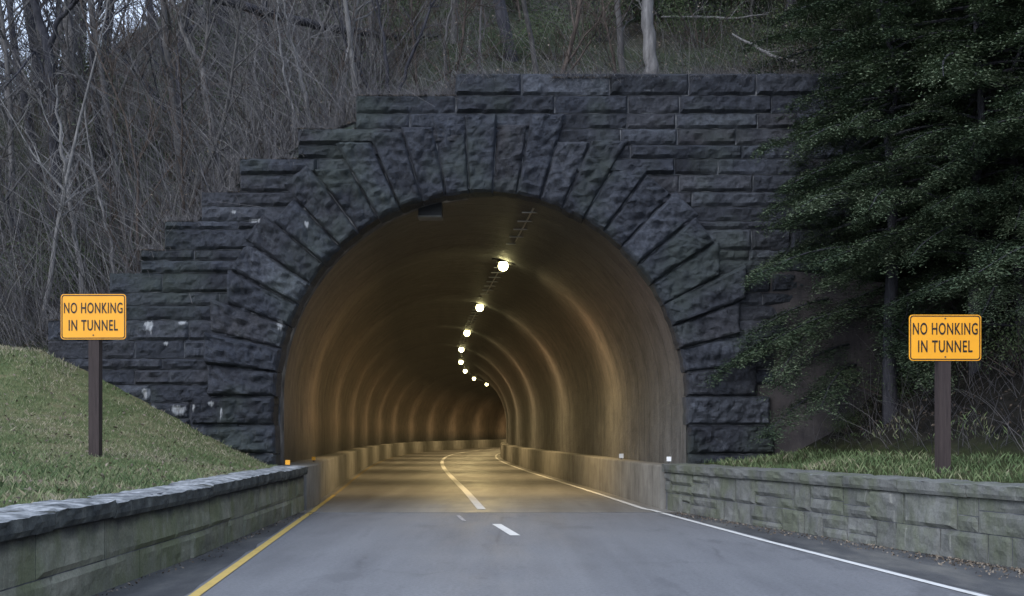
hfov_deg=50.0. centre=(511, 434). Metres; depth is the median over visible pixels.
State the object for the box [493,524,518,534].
lane dash
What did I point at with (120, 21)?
bare tree
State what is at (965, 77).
hemlock
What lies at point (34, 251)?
shrub
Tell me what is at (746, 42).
fallen branch
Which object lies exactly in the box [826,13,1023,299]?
hemlock
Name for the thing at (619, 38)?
bare tree
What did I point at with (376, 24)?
sapling
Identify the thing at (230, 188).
weeds
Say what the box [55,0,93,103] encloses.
bare tree
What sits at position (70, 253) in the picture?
shrub
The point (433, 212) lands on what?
junction box
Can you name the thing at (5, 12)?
bare tree
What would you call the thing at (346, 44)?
sapling
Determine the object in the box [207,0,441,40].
fallen tree
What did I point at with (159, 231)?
shrub
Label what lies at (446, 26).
sapling
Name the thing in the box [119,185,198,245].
shrub
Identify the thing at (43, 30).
bare tree
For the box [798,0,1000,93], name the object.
hemlock
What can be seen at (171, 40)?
sapling
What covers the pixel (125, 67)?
sapling
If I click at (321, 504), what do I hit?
edge line
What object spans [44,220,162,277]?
shrub
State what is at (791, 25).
shrub
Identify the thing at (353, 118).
weeds
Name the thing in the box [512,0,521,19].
sapling
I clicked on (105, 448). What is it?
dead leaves
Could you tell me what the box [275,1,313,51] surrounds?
sapling
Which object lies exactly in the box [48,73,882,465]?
tunnel portal
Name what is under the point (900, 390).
shrub
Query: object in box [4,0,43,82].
sapling
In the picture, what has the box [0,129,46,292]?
sapling
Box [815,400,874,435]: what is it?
shrub
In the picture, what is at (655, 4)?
hemlock
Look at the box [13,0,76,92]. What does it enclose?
sapling
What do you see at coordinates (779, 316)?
hemlock
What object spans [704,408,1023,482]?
grass
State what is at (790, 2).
bare tree
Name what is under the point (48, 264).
shrub
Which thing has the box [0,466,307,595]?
retaining wall
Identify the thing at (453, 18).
bare tree
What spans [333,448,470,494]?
edge line
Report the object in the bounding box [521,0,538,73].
bare tree
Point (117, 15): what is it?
sky
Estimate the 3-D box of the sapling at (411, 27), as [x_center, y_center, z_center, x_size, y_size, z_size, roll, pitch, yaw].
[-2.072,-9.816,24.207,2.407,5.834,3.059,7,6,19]
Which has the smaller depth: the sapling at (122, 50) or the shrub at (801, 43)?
the shrub at (801, 43)
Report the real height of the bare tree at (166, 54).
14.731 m
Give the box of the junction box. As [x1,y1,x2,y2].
[418,202,442,220]
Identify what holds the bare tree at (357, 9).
on the hillside
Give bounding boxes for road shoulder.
[92,513,303,595]
[670,513,1023,595]
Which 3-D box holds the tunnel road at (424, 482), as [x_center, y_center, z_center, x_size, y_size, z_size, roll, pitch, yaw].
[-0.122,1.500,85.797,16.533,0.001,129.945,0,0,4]
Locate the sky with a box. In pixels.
[0,0,181,82]
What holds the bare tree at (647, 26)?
on the hillside
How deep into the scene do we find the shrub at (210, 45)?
41.09 m
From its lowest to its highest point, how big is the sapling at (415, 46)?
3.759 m
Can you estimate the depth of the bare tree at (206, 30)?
24.15 m
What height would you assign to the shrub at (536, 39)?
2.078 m
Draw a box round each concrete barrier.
[281,439,505,509]
[501,442,665,508]
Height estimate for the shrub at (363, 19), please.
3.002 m
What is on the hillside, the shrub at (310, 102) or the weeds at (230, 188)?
the shrub at (310, 102)
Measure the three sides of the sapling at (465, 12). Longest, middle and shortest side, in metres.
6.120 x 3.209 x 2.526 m
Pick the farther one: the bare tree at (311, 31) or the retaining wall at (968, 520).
the bare tree at (311, 31)
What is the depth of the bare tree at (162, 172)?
31.03 m
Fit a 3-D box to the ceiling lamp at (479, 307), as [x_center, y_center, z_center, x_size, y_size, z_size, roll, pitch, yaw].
[-1.129,-4.545,39.100,0.640,0.350,0.340,0,0,0]
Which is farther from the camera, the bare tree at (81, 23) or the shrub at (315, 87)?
the bare tree at (81, 23)
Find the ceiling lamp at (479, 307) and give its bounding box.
[471,302,487,311]
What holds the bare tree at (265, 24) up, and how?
on the hillside
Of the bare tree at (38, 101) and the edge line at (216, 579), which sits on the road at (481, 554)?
the edge line at (216, 579)
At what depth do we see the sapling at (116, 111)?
25.77 m
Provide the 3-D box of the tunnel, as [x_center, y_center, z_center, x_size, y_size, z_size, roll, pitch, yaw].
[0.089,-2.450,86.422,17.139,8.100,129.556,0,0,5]
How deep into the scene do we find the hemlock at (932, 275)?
19.61 m
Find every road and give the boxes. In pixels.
[185,513,993,595]
[300,447,681,512]
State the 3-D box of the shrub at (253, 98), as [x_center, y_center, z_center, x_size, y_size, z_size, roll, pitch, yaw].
[-6.449,-9.620,31.190,5.591,2.028,3.618,0,0,-28]
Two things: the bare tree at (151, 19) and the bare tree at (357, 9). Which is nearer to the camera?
the bare tree at (357, 9)
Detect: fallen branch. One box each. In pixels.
[661,0,776,19]
[732,33,803,63]
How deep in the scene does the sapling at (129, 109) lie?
24.99 m
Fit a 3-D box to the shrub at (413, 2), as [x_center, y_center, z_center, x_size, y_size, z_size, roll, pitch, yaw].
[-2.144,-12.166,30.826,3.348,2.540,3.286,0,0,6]
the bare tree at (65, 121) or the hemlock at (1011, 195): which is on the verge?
the hemlock at (1011, 195)
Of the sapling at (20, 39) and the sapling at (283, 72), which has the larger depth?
the sapling at (20, 39)
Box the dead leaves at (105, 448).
[0,346,263,503]
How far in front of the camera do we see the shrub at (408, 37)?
29.72 m
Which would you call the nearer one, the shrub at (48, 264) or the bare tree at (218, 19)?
the shrub at (48, 264)
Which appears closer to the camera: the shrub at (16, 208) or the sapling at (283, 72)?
the sapling at (283, 72)
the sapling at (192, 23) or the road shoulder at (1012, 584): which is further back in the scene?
the sapling at (192, 23)
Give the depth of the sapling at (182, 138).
23.04 m
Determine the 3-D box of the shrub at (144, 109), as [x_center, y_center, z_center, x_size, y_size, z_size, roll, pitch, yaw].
[-11.610,-10.274,34.227,4.869,3.695,4.779,0,0,-14]
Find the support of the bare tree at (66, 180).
on the hillside
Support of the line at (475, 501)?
on the tunnel road at (424, 482)
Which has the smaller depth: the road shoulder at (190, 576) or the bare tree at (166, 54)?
the road shoulder at (190, 576)
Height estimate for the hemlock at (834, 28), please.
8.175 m
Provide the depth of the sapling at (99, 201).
23.98 m
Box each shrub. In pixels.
[0,167,79,237]
[0,209,82,295]
[0,220,109,315]
[2,10,135,99]
[16,219,134,287]
[30,94,163,170]
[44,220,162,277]
[61,52,218,153]
[63,159,189,241]
[64,222,150,291]
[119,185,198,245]
[121,95,248,188]
[141,208,179,248]
[145,1,285,74]
[161,11,315,88]
[190,67,350,128]
[197,138,262,171]
[236,59,404,114]
[277,69,353,124]
[301,39,389,106]
[308,1,420,50]
[368,11,439,57]
[382,0,494,42]
[434,16,562,58]
[460,0,562,13]
[509,0,603,60]
[530,0,638,44]
[582,0,709,21]
[640,0,762,48]
[663,14,833,73]
[699,0,769,11]
[742,0,864,47]
[760,10,842,71]
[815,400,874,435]
[824,351,933,402]
[953,293,1023,376]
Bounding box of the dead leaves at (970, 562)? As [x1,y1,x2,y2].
[670,512,1023,579]
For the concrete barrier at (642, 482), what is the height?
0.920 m
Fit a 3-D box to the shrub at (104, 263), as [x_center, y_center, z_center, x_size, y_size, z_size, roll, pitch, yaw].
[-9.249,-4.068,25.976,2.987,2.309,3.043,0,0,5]
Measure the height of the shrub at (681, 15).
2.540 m
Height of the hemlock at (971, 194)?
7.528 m
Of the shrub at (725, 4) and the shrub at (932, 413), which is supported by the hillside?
the shrub at (725, 4)
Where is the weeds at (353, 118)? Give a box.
[313,48,885,128]
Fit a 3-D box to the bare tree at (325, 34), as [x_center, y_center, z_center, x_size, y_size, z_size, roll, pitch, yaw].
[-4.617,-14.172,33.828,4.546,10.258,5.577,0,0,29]
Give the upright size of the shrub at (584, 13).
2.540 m
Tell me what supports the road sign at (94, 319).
on the grass bank
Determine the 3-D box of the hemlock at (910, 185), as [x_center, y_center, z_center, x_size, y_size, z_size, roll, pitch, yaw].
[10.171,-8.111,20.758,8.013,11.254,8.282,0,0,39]
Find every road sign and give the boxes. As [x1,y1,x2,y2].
[61,294,125,456]
[909,315,980,472]
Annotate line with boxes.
[188,513,311,595]
[310,495,334,511]
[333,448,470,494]
[440,449,488,508]
[495,453,660,511]
[662,513,986,595]
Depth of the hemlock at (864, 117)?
19.49 m
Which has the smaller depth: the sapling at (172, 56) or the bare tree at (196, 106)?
the bare tree at (196, 106)
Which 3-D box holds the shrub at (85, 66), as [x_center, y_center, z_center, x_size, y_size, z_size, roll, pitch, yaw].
[-14.513,-12.306,35.899,5.216,3.353,4.651,0,0,-37]
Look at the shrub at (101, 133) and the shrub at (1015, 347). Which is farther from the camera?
the shrub at (101, 133)
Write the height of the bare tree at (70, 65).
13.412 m
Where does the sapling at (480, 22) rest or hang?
on the hillside
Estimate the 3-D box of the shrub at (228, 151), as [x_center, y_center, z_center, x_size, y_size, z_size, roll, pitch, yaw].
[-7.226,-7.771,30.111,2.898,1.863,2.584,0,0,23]
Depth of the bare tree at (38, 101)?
27.36 m
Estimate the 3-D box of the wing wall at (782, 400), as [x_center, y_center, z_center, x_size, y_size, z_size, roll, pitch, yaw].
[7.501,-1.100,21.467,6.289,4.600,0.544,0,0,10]
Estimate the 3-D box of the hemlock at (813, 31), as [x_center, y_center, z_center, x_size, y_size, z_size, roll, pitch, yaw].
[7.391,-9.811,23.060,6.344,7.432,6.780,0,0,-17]
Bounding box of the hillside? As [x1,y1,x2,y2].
[0,0,945,351]
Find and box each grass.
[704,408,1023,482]
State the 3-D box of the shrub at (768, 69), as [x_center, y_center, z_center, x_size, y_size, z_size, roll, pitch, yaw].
[6.102,-9.539,27.339,4.659,1.690,3.015,0,0,8]
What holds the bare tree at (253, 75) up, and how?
on the hillside
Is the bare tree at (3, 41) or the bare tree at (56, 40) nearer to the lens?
the bare tree at (3, 41)
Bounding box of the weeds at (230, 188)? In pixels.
[36,59,846,328]
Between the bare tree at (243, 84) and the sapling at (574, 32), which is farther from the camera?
the bare tree at (243, 84)
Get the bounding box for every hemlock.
[310,0,413,10]
[613,0,779,34]
[668,43,1010,448]
[734,0,1014,85]
[740,0,1023,424]
[746,0,1023,361]
[763,0,946,41]
[783,0,969,58]
[792,0,1021,334]
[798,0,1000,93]
[798,0,1023,337]
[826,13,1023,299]
[831,0,1023,301]
[832,0,1023,373]
[834,0,1023,374]
[866,0,1023,190]
[931,205,1023,328]
[974,171,1023,229]
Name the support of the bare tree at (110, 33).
on the hillside
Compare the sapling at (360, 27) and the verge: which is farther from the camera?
the sapling at (360, 27)
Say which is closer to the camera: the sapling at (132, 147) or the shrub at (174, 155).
the sapling at (132, 147)
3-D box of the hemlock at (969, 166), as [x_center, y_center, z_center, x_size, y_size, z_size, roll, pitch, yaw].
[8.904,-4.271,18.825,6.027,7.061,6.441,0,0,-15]
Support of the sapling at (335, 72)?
on the hillside
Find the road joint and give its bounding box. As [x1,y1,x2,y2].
[302,512,678,512]
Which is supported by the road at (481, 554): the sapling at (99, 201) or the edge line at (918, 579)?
the edge line at (918, 579)
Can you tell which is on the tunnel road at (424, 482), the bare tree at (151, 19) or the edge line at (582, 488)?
the edge line at (582, 488)
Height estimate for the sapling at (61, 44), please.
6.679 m
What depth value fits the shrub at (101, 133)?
32.59 m
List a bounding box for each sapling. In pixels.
[0,42,26,208]
[0,126,35,309]
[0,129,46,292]
[2,0,42,89]
[3,71,112,278]
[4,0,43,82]
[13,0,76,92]
[18,49,112,293]
[27,0,88,113]
[30,0,159,228]
[53,61,163,292]
[76,1,156,150]
[76,103,115,273]
[79,0,205,273]
[109,44,172,246]
[117,9,199,155]
[131,0,204,102]
[155,0,230,219]
[161,1,213,65]
[206,0,310,157]
[243,0,343,143]
[267,0,310,123]
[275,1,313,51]
[282,0,396,127]
[318,0,401,60]
[324,0,369,92]
[325,0,435,91]
[380,0,480,93]
[387,0,526,90]
[396,0,439,93]
[422,0,475,85]
[456,0,498,73]
[468,1,489,26]
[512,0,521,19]
[551,0,612,73]
[572,0,666,73]
[586,0,611,43]
[633,0,686,30]
[729,0,762,36]
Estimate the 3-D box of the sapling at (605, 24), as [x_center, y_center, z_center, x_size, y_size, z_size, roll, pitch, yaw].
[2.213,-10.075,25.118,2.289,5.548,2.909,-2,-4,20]
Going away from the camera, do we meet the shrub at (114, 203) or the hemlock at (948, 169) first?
the hemlock at (948, 169)
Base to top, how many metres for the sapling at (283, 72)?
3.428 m
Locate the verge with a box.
[702,100,1023,482]
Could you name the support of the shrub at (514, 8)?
on the hillside
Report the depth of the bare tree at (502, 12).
28.86 m
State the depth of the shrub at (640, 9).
30.80 m
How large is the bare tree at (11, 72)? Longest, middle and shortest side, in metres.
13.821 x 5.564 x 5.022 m
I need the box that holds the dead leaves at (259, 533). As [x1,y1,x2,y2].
[96,514,309,595]
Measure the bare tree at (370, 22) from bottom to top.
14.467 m
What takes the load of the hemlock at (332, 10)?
on the hillside
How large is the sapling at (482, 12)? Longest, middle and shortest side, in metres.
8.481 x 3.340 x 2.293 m
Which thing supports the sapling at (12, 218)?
on the hillside
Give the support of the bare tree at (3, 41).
on the hillside
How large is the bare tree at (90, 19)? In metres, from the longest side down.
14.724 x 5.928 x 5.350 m
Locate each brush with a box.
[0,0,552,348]
[799,230,1023,457]
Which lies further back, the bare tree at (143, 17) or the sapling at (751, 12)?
the bare tree at (143, 17)
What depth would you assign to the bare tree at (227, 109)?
23.08 m
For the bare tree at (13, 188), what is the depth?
24.66 m
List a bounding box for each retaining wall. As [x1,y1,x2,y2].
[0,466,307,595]
[662,463,1023,568]
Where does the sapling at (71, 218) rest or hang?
on the hillside
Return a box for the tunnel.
[275,192,685,463]
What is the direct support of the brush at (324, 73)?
on the hillside
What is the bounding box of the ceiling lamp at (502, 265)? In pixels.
[492,258,515,270]
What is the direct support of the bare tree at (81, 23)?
on the hillside
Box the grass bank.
[0,348,270,507]
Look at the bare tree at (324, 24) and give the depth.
26.50 m
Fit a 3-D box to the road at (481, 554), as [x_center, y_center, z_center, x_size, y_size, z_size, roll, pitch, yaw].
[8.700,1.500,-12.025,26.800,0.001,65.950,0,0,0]
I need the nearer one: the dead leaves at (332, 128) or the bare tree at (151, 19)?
the dead leaves at (332, 128)
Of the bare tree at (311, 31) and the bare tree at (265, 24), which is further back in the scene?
the bare tree at (265, 24)
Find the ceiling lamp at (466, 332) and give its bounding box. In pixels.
[460,329,473,335]
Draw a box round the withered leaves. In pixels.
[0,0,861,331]
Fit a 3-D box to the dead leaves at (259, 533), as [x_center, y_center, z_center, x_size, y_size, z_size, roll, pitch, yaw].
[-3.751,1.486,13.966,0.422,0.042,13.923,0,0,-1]
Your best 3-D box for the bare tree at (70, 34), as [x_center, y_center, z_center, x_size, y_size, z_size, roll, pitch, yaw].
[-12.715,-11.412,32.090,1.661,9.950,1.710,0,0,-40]
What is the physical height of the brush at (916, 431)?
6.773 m
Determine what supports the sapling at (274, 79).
on the hillside
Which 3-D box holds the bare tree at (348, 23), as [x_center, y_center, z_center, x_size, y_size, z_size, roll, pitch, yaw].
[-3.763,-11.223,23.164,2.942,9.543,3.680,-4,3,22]
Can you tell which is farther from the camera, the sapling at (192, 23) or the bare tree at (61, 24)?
the sapling at (192, 23)
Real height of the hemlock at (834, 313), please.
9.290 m
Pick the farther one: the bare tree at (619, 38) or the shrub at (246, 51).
the shrub at (246, 51)
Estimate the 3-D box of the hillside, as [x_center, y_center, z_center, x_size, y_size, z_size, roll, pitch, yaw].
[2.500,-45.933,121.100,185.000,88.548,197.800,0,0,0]
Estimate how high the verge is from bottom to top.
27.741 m
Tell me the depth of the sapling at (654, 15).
30.27 m
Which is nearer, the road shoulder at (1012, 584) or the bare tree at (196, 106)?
the road shoulder at (1012, 584)
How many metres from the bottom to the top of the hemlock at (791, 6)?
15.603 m
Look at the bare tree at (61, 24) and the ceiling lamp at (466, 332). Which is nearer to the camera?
the bare tree at (61, 24)
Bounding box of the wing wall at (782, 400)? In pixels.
[746,267,967,454]
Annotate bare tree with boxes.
[0,0,42,181]
[0,0,71,261]
[0,0,104,222]
[0,0,123,333]
[0,1,159,239]
[0,58,72,304]
[1,0,22,39]
[1,0,131,204]
[4,0,189,272]
[6,0,156,196]
[22,0,47,127]
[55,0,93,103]
[55,5,62,72]
[63,0,87,184]
[69,0,246,201]
[74,1,97,36]
[78,0,86,63]
[88,0,100,72]
[93,0,325,215]
[99,0,114,84]
[112,1,128,57]
[119,0,264,215]
[123,4,246,230]
[126,0,238,191]
[127,0,160,67]
[131,8,293,210]
[147,2,158,57]
[168,0,309,191]
[183,0,237,102]
[191,0,360,158]
[213,6,229,77]
[218,0,366,136]
[227,0,368,157]
[258,0,268,96]
[297,0,351,92]
[335,0,387,120]
[343,0,358,126]
[345,0,451,96]
[367,0,376,56]
[450,0,458,43]
[493,0,517,61]
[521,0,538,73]
[610,0,634,73]
[631,0,663,73]
[783,0,796,27]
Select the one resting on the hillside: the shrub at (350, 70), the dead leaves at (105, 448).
the shrub at (350, 70)
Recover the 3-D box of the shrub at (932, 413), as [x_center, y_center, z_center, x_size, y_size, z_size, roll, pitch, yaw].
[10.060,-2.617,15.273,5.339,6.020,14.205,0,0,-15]
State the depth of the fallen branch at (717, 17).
28.97 m
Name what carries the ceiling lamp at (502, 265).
attached to the tunnel
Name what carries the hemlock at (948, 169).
on the verge
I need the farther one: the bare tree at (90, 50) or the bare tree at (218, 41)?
the bare tree at (218, 41)
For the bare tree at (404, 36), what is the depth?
28.33 m
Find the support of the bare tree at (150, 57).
on the hillside
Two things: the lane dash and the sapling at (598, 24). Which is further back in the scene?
the sapling at (598, 24)
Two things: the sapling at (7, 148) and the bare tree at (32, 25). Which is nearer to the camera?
the sapling at (7, 148)
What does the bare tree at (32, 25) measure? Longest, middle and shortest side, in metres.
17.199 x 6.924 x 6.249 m
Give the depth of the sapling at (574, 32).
23.27 m
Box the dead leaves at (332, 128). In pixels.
[47,76,607,320]
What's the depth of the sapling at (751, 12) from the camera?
29.96 m
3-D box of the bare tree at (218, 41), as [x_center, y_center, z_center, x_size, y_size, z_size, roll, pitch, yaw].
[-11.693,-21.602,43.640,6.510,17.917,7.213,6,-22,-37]
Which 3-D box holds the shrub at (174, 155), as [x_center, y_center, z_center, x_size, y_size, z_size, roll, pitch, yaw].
[-9.450,-8.796,33.096,4.480,3.464,4.565,0,0,37]
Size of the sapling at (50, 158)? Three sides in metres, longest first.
5.542 x 2.906 x 2.287 m
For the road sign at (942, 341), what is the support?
on the verge
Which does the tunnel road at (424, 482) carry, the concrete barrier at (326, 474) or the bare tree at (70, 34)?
the concrete barrier at (326, 474)
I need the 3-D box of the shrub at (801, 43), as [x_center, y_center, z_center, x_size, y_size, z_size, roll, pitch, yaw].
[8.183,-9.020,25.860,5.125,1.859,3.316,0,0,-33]
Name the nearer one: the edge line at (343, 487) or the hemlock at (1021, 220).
the hemlock at (1021, 220)
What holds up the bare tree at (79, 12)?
on the hillside
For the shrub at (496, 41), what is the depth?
28.74 m
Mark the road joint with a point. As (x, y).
(488, 512)
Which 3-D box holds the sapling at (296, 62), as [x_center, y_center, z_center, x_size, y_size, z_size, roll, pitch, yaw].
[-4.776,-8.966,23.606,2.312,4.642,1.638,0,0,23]
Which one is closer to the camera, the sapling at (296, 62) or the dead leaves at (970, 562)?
the dead leaves at (970, 562)
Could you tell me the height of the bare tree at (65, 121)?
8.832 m

